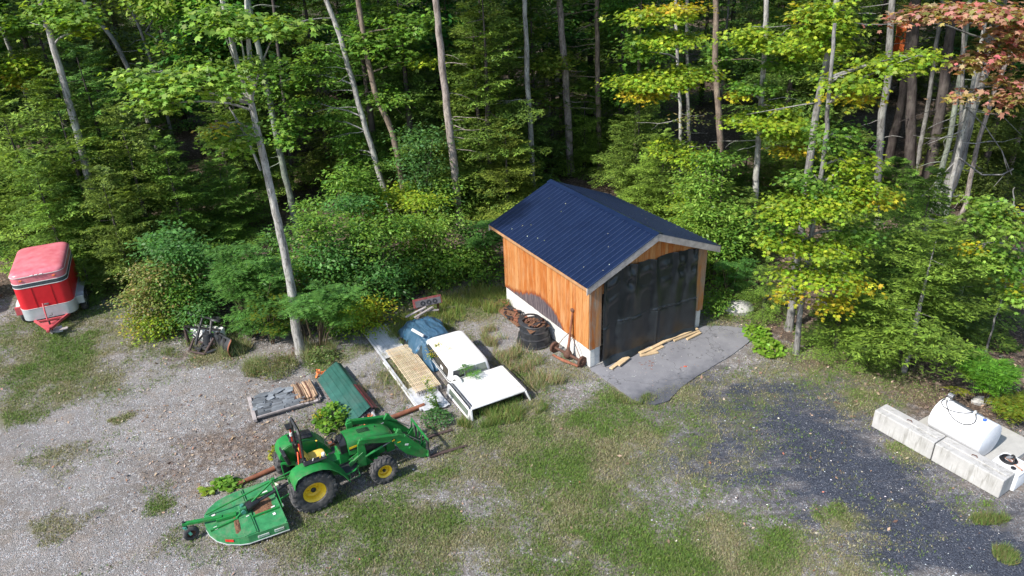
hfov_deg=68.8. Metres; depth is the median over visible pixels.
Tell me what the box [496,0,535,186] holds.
pine tree
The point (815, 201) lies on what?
maple tree
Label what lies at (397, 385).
weeds
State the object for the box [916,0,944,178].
maple tree
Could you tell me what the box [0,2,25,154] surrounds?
broadleaf tree
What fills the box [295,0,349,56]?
hemlock
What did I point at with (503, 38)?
broadleaf tree
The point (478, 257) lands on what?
bush
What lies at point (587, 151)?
hemlock
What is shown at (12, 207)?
hemlock
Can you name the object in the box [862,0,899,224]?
pine tree
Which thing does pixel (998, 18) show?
maple tree
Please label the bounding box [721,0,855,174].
hemlock
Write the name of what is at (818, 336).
hemlock
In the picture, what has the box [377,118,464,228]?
willow bush
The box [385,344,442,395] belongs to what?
slatted grate
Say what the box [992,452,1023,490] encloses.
tote box
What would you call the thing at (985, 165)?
hemlock
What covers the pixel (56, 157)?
hemlock
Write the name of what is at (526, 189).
hemlock
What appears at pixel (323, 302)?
sumac
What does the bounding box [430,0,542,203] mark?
hemlock
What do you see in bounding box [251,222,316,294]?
bush
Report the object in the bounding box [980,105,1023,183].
hemlock
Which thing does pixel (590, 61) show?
hemlock
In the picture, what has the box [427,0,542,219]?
hemlock
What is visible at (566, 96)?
pine tree
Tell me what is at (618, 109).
hemlock
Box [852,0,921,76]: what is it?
hemlock
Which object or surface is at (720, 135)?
pine tree
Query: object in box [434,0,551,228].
hemlock
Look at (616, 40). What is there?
hemlock
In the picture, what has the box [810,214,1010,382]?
hemlock
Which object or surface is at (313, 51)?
ash tree
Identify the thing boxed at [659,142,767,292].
beech sapling
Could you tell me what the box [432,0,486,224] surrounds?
pine tree
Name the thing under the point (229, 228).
hemlock
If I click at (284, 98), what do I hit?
pine tree
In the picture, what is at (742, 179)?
hemlock
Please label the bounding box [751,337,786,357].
squash plant
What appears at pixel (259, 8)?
broadleaf tree
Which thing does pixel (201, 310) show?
bush
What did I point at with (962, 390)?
fern
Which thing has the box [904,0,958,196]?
pine tree
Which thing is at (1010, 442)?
concrete pad
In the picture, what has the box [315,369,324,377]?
orange bundle
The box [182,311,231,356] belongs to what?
snow plow
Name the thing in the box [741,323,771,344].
squash plant
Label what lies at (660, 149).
maple tree
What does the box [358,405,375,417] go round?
timber stack
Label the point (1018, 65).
broadleaf tree
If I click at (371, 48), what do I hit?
oak tree
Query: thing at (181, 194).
hemlock
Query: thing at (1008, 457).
coiled hose
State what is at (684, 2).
broadleaf tree
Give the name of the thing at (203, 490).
burdock
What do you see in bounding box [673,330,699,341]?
board
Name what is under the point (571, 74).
hemlock
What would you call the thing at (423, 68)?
hemlock
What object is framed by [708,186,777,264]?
hemlock
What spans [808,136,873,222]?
hemlock
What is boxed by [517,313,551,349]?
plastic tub
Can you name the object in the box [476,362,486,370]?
end window
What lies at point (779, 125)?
maple tree
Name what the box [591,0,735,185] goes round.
maple tree
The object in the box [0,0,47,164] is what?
broadleaf tree
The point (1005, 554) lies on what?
weeds
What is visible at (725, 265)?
sumac
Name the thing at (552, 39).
broadleaf tree
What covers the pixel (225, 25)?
maple tree
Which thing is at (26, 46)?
hemlock
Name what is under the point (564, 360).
rusty leaf spring
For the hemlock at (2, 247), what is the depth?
36.30 m
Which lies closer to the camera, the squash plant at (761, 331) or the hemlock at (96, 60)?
the squash plant at (761, 331)
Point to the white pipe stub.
(417, 332)
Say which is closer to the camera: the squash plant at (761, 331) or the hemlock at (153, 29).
the squash plant at (761, 331)
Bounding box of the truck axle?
[550,308,586,366]
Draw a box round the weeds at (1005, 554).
[160,313,1022,565]
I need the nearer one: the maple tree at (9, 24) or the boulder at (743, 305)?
the boulder at (743, 305)
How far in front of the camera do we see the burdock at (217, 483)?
21.08 m
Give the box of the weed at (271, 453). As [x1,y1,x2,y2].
[267,444,274,460]
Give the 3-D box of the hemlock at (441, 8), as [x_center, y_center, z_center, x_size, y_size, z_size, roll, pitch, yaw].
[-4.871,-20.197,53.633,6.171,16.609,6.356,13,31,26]
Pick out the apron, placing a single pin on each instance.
(633, 378)
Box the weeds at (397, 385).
[356,349,419,407]
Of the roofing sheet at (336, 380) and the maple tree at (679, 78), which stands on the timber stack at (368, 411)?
the roofing sheet at (336, 380)
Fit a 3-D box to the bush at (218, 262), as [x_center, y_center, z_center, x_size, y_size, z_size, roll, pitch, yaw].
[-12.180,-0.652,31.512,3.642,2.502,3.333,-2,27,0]
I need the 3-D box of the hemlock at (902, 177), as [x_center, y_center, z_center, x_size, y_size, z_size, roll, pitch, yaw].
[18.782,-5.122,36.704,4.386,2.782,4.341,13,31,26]
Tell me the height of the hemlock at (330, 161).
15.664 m
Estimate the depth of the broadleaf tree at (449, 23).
42.72 m
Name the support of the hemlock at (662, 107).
on the ground at (22, 552)
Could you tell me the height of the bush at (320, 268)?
4.584 m
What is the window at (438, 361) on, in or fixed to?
in the truck canopy at (458, 353)
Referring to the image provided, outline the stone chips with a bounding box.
[648,377,977,573]
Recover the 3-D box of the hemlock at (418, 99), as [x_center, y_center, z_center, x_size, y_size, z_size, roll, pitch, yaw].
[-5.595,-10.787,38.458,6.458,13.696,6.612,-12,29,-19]
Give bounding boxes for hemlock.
[0,0,132,203]
[0,6,70,118]
[0,82,56,209]
[0,88,83,277]
[0,161,42,259]
[1,2,55,109]
[1,68,163,277]
[4,148,114,284]
[27,27,109,129]
[30,0,134,158]
[42,27,176,269]
[53,40,195,196]
[72,164,166,290]
[73,0,167,125]
[74,258,121,309]
[77,102,218,270]
[81,1,129,69]
[82,0,146,104]
[100,3,151,40]
[119,0,195,105]
[128,5,228,131]
[136,118,207,210]
[140,131,217,255]
[155,8,195,52]
[165,0,266,144]
[181,157,272,250]
[187,56,312,220]
[197,0,282,164]
[220,3,297,115]
[269,0,364,190]
[286,3,320,52]
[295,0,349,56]
[296,0,358,100]
[309,0,377,123]
[318,0,434,209]
[327,0,439,155]
[356,0,471,207]
[388,0,434,104]
[401,0,476,130]
[419,0,477,120]
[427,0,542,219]
[427,20,523,170]
[429,0,521,132]
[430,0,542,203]
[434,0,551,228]
[462,118,543,222]
[468,5,572,193]
[522,48,593,178]
[545,0,620,146]
[553,77,620,179]
[556,0,613,94]
[573,0,671,167]
[585,0,692,137]
[586,0,633,61]
[586,91,684,194]
[603,0,678,69]
[615,128,694,225]
[663,0,712,28]
[663,148,750,228]
[666,0,747,108]
[696,0,760,83]
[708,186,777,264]
[709,0,762,58]
[713,129,783,220]
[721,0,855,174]
[726,256,798,327]
[733,0,807,98]
[739,0,786,31]
[739,129,837,221]
[756,0,862,138]
[761,0,888,173]
[787,291,878,363]
[802,187,908,290]
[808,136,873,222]
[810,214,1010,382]
[828,316,910,381]
[837,0,927,104]
[847,156,930,219]
[849,166,973,336]
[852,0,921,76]
[865,0,953,97]
[881,235,1023,353]
[908,211,1023,298]
[912,0,1023,220]
[916,0,1023,180]
[950,0,1023,111]
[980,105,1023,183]
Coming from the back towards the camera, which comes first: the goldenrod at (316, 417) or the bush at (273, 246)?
the bush at (273, 246)
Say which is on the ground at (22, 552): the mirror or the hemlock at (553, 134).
the hemlock at (553, 134)
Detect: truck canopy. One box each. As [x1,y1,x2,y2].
[427,331,490,381]
[447,364,530,420]
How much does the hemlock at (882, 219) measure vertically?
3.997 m
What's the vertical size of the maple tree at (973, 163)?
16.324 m
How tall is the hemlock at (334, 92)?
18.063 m
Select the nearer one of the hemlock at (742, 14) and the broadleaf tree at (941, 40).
the broadleaf tree at (941, 40)
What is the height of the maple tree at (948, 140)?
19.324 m
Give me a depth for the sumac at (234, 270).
27.16 m
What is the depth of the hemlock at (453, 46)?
41.53 m
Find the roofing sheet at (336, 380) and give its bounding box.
[318,362,369,420]
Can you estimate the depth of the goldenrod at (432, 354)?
25.71 m
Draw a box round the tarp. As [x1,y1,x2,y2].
[603,249,698,365]
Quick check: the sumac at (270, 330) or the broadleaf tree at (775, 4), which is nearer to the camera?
the sumac at (270, 330)
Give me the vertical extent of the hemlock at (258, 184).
8.088 m
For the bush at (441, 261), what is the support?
on the ground at (22, 552)
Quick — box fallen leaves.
[0,221,1023,575]
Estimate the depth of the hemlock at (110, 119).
33.45 m
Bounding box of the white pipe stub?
[411,328,423,336]
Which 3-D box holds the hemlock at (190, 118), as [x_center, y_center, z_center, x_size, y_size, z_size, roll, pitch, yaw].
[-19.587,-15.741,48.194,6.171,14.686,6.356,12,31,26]
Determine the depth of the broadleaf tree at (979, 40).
43.19 m
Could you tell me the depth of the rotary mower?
19.46 m
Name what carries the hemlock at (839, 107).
on the ground at (22, 552)
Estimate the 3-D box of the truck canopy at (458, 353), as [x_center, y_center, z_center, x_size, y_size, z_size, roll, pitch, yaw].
[-1.926,2.261,25.940,1.570,0.530,2.400,-15,30,-22]
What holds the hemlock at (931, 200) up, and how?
on the ground at (22, 552)
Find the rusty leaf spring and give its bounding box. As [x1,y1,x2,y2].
[552,354,578,366]
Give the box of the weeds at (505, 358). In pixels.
[478,322,566,390]
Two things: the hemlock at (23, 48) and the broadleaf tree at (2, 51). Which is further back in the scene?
the hemlock at (23, 48)
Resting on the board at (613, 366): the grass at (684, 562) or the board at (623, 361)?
the board at (623, 361)
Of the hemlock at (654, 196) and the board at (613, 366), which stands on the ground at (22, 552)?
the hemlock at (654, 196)
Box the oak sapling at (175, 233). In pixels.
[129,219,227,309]
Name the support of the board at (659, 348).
on the apron
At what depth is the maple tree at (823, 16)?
22.36 m
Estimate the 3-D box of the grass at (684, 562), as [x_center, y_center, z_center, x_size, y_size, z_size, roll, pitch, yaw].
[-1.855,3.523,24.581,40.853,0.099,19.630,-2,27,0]
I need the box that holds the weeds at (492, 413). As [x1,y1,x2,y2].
[452,396,549,428]
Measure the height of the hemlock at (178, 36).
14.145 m
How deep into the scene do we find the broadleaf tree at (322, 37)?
47.01 m
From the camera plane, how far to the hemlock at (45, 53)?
37.80 m
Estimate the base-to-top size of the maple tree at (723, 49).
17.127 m
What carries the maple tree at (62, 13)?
on the ground at (22, 552)
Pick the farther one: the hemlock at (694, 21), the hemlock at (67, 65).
the hemlock at (694, 21)
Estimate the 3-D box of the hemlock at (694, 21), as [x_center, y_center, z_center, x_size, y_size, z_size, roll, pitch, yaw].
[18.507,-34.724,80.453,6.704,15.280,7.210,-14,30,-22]
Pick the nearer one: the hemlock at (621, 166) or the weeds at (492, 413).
the weeds at (492, 413)
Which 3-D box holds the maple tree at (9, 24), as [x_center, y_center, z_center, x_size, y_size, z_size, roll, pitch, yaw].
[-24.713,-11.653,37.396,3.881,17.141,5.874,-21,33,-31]
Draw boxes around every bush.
[96,230,230,347]
[169,295,226,340]
[199,238,241,304]
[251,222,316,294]
[276,205,384,327]
[282,159,390,270]
[307,291,402,343]
[312,192,439,320]
[316,175,482,240]
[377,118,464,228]
[383,189,492,295]
[446,218,504,289]
[700,281,753,320]
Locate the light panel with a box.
[412,294,441,314]
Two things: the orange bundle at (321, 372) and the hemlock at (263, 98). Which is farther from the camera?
the hemlock at (263, 98)
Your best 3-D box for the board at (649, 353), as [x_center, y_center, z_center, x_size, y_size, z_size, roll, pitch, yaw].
[4.827,2.319,26.323,0.689,0.045,0.120,-10,28,-14]
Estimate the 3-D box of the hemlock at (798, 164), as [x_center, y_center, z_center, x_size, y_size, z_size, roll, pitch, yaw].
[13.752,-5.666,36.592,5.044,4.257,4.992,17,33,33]
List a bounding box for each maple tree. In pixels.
[0,3,54,203]
[15,0,117,221]
[81,0,167,148]
[97,0,339,354]
[101,1,182,168]
[243,0,316,227]
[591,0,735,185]
[639,0,716,170]
[694,0,752,106]
[707,0,838,241]
[730,23,959,354]
[751,0,895,331]
[862,0,1023,248]
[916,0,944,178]
[919,0,994,213]
[928,0,1014,243]
[945,187,1023,351]
[951,0,1013,240]
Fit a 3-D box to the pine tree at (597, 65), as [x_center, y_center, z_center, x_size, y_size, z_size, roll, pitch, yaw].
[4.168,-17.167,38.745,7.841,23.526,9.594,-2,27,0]
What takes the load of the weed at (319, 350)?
on the ground at (22, 552)
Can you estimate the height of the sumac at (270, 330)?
2.209 m
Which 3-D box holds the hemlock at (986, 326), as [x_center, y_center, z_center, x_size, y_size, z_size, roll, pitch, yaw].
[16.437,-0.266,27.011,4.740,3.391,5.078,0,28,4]
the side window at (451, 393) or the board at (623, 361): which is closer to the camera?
the side window at (451, 393)
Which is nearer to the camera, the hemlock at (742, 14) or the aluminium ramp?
the aluminium ramp
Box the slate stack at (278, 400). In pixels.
[247,381,321,421]
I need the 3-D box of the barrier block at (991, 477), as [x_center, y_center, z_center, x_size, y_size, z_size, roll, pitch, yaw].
[12.494,4.809,20.299,0.560,0.690,1.839,-18,31,-27]
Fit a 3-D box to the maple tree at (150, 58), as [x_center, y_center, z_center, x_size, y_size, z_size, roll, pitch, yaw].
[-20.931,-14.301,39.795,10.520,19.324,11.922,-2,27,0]
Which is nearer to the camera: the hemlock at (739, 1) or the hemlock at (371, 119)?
the hemlock at (371, 119)
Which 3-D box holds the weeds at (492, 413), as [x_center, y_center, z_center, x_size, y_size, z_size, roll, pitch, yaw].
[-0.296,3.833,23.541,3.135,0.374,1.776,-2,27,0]
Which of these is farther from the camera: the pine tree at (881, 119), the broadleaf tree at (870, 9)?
the broadleaf tree at (870, 9)
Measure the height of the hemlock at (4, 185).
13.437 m
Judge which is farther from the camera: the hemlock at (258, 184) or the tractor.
the hemlock at (258, 184)
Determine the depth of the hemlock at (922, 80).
55.61 m
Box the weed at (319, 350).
[306,345,339,364]
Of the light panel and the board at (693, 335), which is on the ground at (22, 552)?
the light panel
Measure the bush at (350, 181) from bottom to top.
4.744 m
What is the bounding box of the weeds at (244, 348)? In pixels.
[214,332,337,380]
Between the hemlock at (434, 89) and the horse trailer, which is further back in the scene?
the hemlock at (434, 89)
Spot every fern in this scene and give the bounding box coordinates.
[940,385,974,399]
[946,342,1023,406]
[979,386,1023,426]
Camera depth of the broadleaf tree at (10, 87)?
46.28 m
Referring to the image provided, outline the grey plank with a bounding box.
[50,326,67,332]
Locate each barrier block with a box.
[872,404,945,458]
[931,437,1014,497]
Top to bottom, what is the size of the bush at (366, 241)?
4.783 m
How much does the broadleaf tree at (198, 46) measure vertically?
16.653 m
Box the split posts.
[291,379,317,403]
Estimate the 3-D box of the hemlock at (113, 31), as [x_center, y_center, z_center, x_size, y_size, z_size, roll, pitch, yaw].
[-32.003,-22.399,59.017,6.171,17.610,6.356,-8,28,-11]
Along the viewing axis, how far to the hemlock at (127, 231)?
31.98 m
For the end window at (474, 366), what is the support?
in the truck canopy at (458, 353)
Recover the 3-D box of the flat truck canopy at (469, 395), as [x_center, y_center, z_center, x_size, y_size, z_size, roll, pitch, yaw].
[-0.777,3.346,24.406,2.241,0.490,1.843,-16,30,-24]
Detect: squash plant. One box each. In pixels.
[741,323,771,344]
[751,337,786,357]
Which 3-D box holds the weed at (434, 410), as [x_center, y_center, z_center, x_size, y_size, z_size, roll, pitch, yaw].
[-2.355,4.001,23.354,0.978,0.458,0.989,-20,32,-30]
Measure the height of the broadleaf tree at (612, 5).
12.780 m
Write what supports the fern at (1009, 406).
on the ground at (22, 552)
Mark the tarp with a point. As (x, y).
(648, 302)
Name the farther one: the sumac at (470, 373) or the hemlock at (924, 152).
the hemlock at (924, 152)
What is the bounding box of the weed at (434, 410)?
[420,406,453,429]
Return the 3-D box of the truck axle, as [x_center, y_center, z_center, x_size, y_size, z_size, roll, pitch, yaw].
[1.998,1.628,25.912,0.545,1.930,1.497,-24,35,-36]
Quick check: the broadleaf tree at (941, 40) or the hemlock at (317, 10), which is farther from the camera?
the hemlock at (317, 10)
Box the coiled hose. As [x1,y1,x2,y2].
[999,454,1017,464]
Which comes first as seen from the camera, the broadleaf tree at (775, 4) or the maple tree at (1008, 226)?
the maple tree at (1008, 226)
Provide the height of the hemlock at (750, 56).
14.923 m
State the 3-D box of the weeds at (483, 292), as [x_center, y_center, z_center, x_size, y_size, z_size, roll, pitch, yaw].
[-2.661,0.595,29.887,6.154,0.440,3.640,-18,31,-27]
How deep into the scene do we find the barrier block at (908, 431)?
21.54 m
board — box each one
[609,357,625,369]
[618,357,629,365]
[638,347,656,353]
[639,351,658,356]
[647,345,663,355]
[650,340,665,348]
[664,327,697,341]
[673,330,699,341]
[686,331,701,339]
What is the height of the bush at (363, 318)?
1.553 m
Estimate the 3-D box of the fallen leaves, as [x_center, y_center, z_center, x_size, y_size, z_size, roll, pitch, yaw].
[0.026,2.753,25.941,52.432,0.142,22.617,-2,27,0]
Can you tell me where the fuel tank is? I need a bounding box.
[928,392,1001,455]
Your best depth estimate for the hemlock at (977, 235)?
29.60 m
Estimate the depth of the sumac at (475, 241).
31.07 m
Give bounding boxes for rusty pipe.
[237,403,424,484]
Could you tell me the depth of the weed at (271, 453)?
22.04 m
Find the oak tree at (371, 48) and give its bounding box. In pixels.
[332,0,450,211]
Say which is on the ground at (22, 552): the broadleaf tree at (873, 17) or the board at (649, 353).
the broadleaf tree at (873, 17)
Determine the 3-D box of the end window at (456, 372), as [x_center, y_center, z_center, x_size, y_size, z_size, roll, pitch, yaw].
[-1.791,2.845,24.871,0.419,0.270,0.071,-15,30,-22]
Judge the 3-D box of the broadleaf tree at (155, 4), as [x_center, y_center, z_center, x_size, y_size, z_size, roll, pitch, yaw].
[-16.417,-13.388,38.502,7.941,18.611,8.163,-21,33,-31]
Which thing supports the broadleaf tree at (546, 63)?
on the ground at (22, 552)
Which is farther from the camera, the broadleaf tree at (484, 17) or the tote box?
the broadleaf tree at (484, 17)
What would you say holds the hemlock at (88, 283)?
on the ground at (22, 552)
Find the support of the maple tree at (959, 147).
on the ground at (22, 552)
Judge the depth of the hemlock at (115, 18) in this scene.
54.70 m
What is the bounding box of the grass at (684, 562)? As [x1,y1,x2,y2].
[0,276,1023,575]
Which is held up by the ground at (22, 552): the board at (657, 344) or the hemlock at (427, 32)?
the hemlock at (427, 32)
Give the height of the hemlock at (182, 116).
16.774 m
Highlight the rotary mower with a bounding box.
[182,477,290,544]
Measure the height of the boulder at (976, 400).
0.236 m
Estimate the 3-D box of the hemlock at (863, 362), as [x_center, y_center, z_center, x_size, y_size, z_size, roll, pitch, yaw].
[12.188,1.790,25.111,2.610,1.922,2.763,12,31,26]
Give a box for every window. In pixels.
[427,344,447,376]
[449,389,467,414]
[453,368,464,376]
[464,365,475,374]
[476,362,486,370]
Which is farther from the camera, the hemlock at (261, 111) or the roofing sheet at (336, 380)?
the hemlock at (261, 111)
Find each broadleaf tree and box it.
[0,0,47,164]
[0,1,31,147]
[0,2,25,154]
[36,0,164,141]
[107,0,258,190]
[125,11,182,68]
[130,0,282,180]
[174,0,334,171]
[234,0,341,148]
[239,0,306,60]
[315,0,426,142]
[385,0,513,124]
[472,1,520,87]
[476,0,594,170]
[487,0,550,100]
[500,0,619,137]
[517,0,580,114]
[583,0,687,176]
[626,0,694,111]
[664,0,710,63]
[719,0,817,104]
[726,0,819,150]
[841,0,881,44]
[854,0,882,55]
[894,0,987,145]
[953,0,1023,144]
[953,0,1023,187]
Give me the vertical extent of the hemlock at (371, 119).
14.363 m
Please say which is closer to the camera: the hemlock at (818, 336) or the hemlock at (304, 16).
the hemlock at (818, 336)
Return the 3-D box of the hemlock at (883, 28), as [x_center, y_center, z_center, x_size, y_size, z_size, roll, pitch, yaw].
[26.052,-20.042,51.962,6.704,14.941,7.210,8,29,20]
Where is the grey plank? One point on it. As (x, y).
(59, 329)
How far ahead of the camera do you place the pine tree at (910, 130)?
37.90 m
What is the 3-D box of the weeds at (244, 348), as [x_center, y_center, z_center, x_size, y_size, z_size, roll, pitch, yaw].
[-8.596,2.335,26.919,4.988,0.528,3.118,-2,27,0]
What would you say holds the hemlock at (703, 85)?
on the ground at (22, 552)
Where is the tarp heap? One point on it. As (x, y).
(428, 327)
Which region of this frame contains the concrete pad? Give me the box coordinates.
[919,416,1023,459]
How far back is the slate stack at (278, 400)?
24.33 m
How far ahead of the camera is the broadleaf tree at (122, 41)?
45.51 m
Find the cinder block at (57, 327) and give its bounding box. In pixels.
[50,325,62,333]
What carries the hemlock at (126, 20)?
on the ground at (22, 552)
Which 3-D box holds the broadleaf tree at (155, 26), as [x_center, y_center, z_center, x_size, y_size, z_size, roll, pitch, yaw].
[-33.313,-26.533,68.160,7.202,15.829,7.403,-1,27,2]
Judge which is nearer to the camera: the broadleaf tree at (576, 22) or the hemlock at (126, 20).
the broadleaf tree at (576, 22)
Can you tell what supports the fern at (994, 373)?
on the ground at (22, 552)
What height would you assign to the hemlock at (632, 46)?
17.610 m
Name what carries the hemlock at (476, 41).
on the ground at (22, 552)
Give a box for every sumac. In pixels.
[200,240,295,339]
[241,286,308,343]
[275,279,372,346]
[458,364,481,377]
[460,219,502,278]
[712,257,758,300]
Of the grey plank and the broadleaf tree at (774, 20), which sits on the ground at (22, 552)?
the broadleaf tree at (774, 20)
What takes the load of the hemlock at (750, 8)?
on the ground at (22, 552)
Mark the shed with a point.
(588, 236)
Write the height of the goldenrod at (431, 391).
1.011 m
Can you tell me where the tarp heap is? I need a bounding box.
[397,306,448,371]
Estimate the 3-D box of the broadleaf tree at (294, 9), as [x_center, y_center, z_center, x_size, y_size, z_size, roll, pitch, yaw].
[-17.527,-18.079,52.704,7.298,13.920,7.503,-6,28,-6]
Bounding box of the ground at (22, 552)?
[0,0,1023,575]
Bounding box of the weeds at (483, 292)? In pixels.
[385,278,511,343]
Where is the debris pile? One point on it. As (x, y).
(511, 314)
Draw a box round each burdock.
[197,486,214,495]
[209,474,244,491]
[311,400,349,435]
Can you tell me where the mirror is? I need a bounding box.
[451,375,462,383]
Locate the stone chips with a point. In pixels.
(831, 479)
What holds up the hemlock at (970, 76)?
on the ground at (22, 552)
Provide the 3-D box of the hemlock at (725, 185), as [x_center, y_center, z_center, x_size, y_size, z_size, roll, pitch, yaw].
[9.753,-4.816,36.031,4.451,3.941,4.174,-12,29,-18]
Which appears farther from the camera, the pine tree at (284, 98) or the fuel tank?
the pine tree at (284, 98)
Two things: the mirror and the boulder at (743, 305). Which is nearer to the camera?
the mirror
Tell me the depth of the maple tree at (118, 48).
42.98 m
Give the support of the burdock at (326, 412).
on the ground at (22, 552)
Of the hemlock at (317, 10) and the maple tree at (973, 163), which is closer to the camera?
the maple tree at (973, 163)
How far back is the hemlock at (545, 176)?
40.44 m
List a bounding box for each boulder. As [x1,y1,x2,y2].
[724,300,754,315]
[971,396,991,405]
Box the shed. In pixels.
[488,179,720,366]
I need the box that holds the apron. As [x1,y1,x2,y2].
[590,325,753,405]
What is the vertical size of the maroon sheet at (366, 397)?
0.148 m
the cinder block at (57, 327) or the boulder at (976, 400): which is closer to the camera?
the boulder at (976, 400)
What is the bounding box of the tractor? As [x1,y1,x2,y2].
[273,413,466,512]
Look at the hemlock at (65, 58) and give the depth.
54.46 m
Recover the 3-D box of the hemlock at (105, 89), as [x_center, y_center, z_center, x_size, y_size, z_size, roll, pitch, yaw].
[-21.151,-8.409,39.613,6.915,9.022,6.988,4,28,12]
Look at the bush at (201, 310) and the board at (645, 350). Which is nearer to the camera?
the board at (645, 350)
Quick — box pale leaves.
[1,357,990,570]
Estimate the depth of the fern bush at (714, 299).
28.36 m
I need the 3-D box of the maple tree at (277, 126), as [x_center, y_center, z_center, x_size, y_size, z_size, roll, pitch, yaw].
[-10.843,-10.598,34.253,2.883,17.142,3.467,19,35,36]
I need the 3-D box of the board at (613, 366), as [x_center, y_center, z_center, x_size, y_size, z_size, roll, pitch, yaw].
[3.685,2.587,25.861,0.130,0.045,0.924,21,35,37]
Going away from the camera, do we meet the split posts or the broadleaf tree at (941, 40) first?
the split posts
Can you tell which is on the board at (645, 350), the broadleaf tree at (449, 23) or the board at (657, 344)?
the board at (657, 344)
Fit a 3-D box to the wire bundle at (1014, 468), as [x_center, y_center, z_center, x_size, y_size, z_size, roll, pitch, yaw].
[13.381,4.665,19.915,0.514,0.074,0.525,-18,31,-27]
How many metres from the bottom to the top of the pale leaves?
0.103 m
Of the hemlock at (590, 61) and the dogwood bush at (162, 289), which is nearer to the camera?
the dogwood bush at (162, 289)
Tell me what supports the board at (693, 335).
on the apron
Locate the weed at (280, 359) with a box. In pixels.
[245,351,296,380]
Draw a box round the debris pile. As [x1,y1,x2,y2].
[485,295,527,326]
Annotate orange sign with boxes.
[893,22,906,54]
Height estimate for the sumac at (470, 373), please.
0.816 m
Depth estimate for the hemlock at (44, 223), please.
31.96 m
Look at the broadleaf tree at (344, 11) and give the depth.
45.49 m
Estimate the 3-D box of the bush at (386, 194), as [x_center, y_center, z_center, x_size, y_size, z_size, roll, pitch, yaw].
[-5.604,-4.253,37.009,7.842,3.055,4.545,-14,29,-21]
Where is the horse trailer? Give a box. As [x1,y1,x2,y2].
[8,242,89,333]
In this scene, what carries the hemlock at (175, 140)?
on the ground at (22, 552)
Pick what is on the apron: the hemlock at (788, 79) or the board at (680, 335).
the board at (680, 335)
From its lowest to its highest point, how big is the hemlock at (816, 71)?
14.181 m
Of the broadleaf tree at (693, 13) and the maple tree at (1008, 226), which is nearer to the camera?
the maple tree at (1008, 226)
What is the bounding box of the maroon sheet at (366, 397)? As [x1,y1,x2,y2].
[353,384,377,407]
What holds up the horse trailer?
on the ground at (22, 552)
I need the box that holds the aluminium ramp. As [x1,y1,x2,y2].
[365,324,449,410]
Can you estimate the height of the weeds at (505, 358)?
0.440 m
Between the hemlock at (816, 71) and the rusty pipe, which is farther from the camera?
the hemlock at (816, 71)
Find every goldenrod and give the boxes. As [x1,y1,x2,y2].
[312,408,322,424]
[420,376,442,408]
[424,342,448,359]
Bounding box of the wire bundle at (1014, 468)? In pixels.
[1005,457,1023,470]
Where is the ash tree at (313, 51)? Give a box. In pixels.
[275,0,392,213]
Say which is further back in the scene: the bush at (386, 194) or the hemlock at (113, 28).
the hemlock at (113, 28)
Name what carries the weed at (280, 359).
on the ground at (22, 552)
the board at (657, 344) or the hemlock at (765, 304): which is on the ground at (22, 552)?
the hemlock at (765, 304)
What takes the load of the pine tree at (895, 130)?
on the ground at (22, 552)
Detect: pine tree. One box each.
[271,0,310,199]
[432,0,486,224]
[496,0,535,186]
[533,0,595,176]
[554,0,602,170]
[712,0,758,176]
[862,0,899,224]
[879,0,939,169]
[880,0,925,187]
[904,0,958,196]

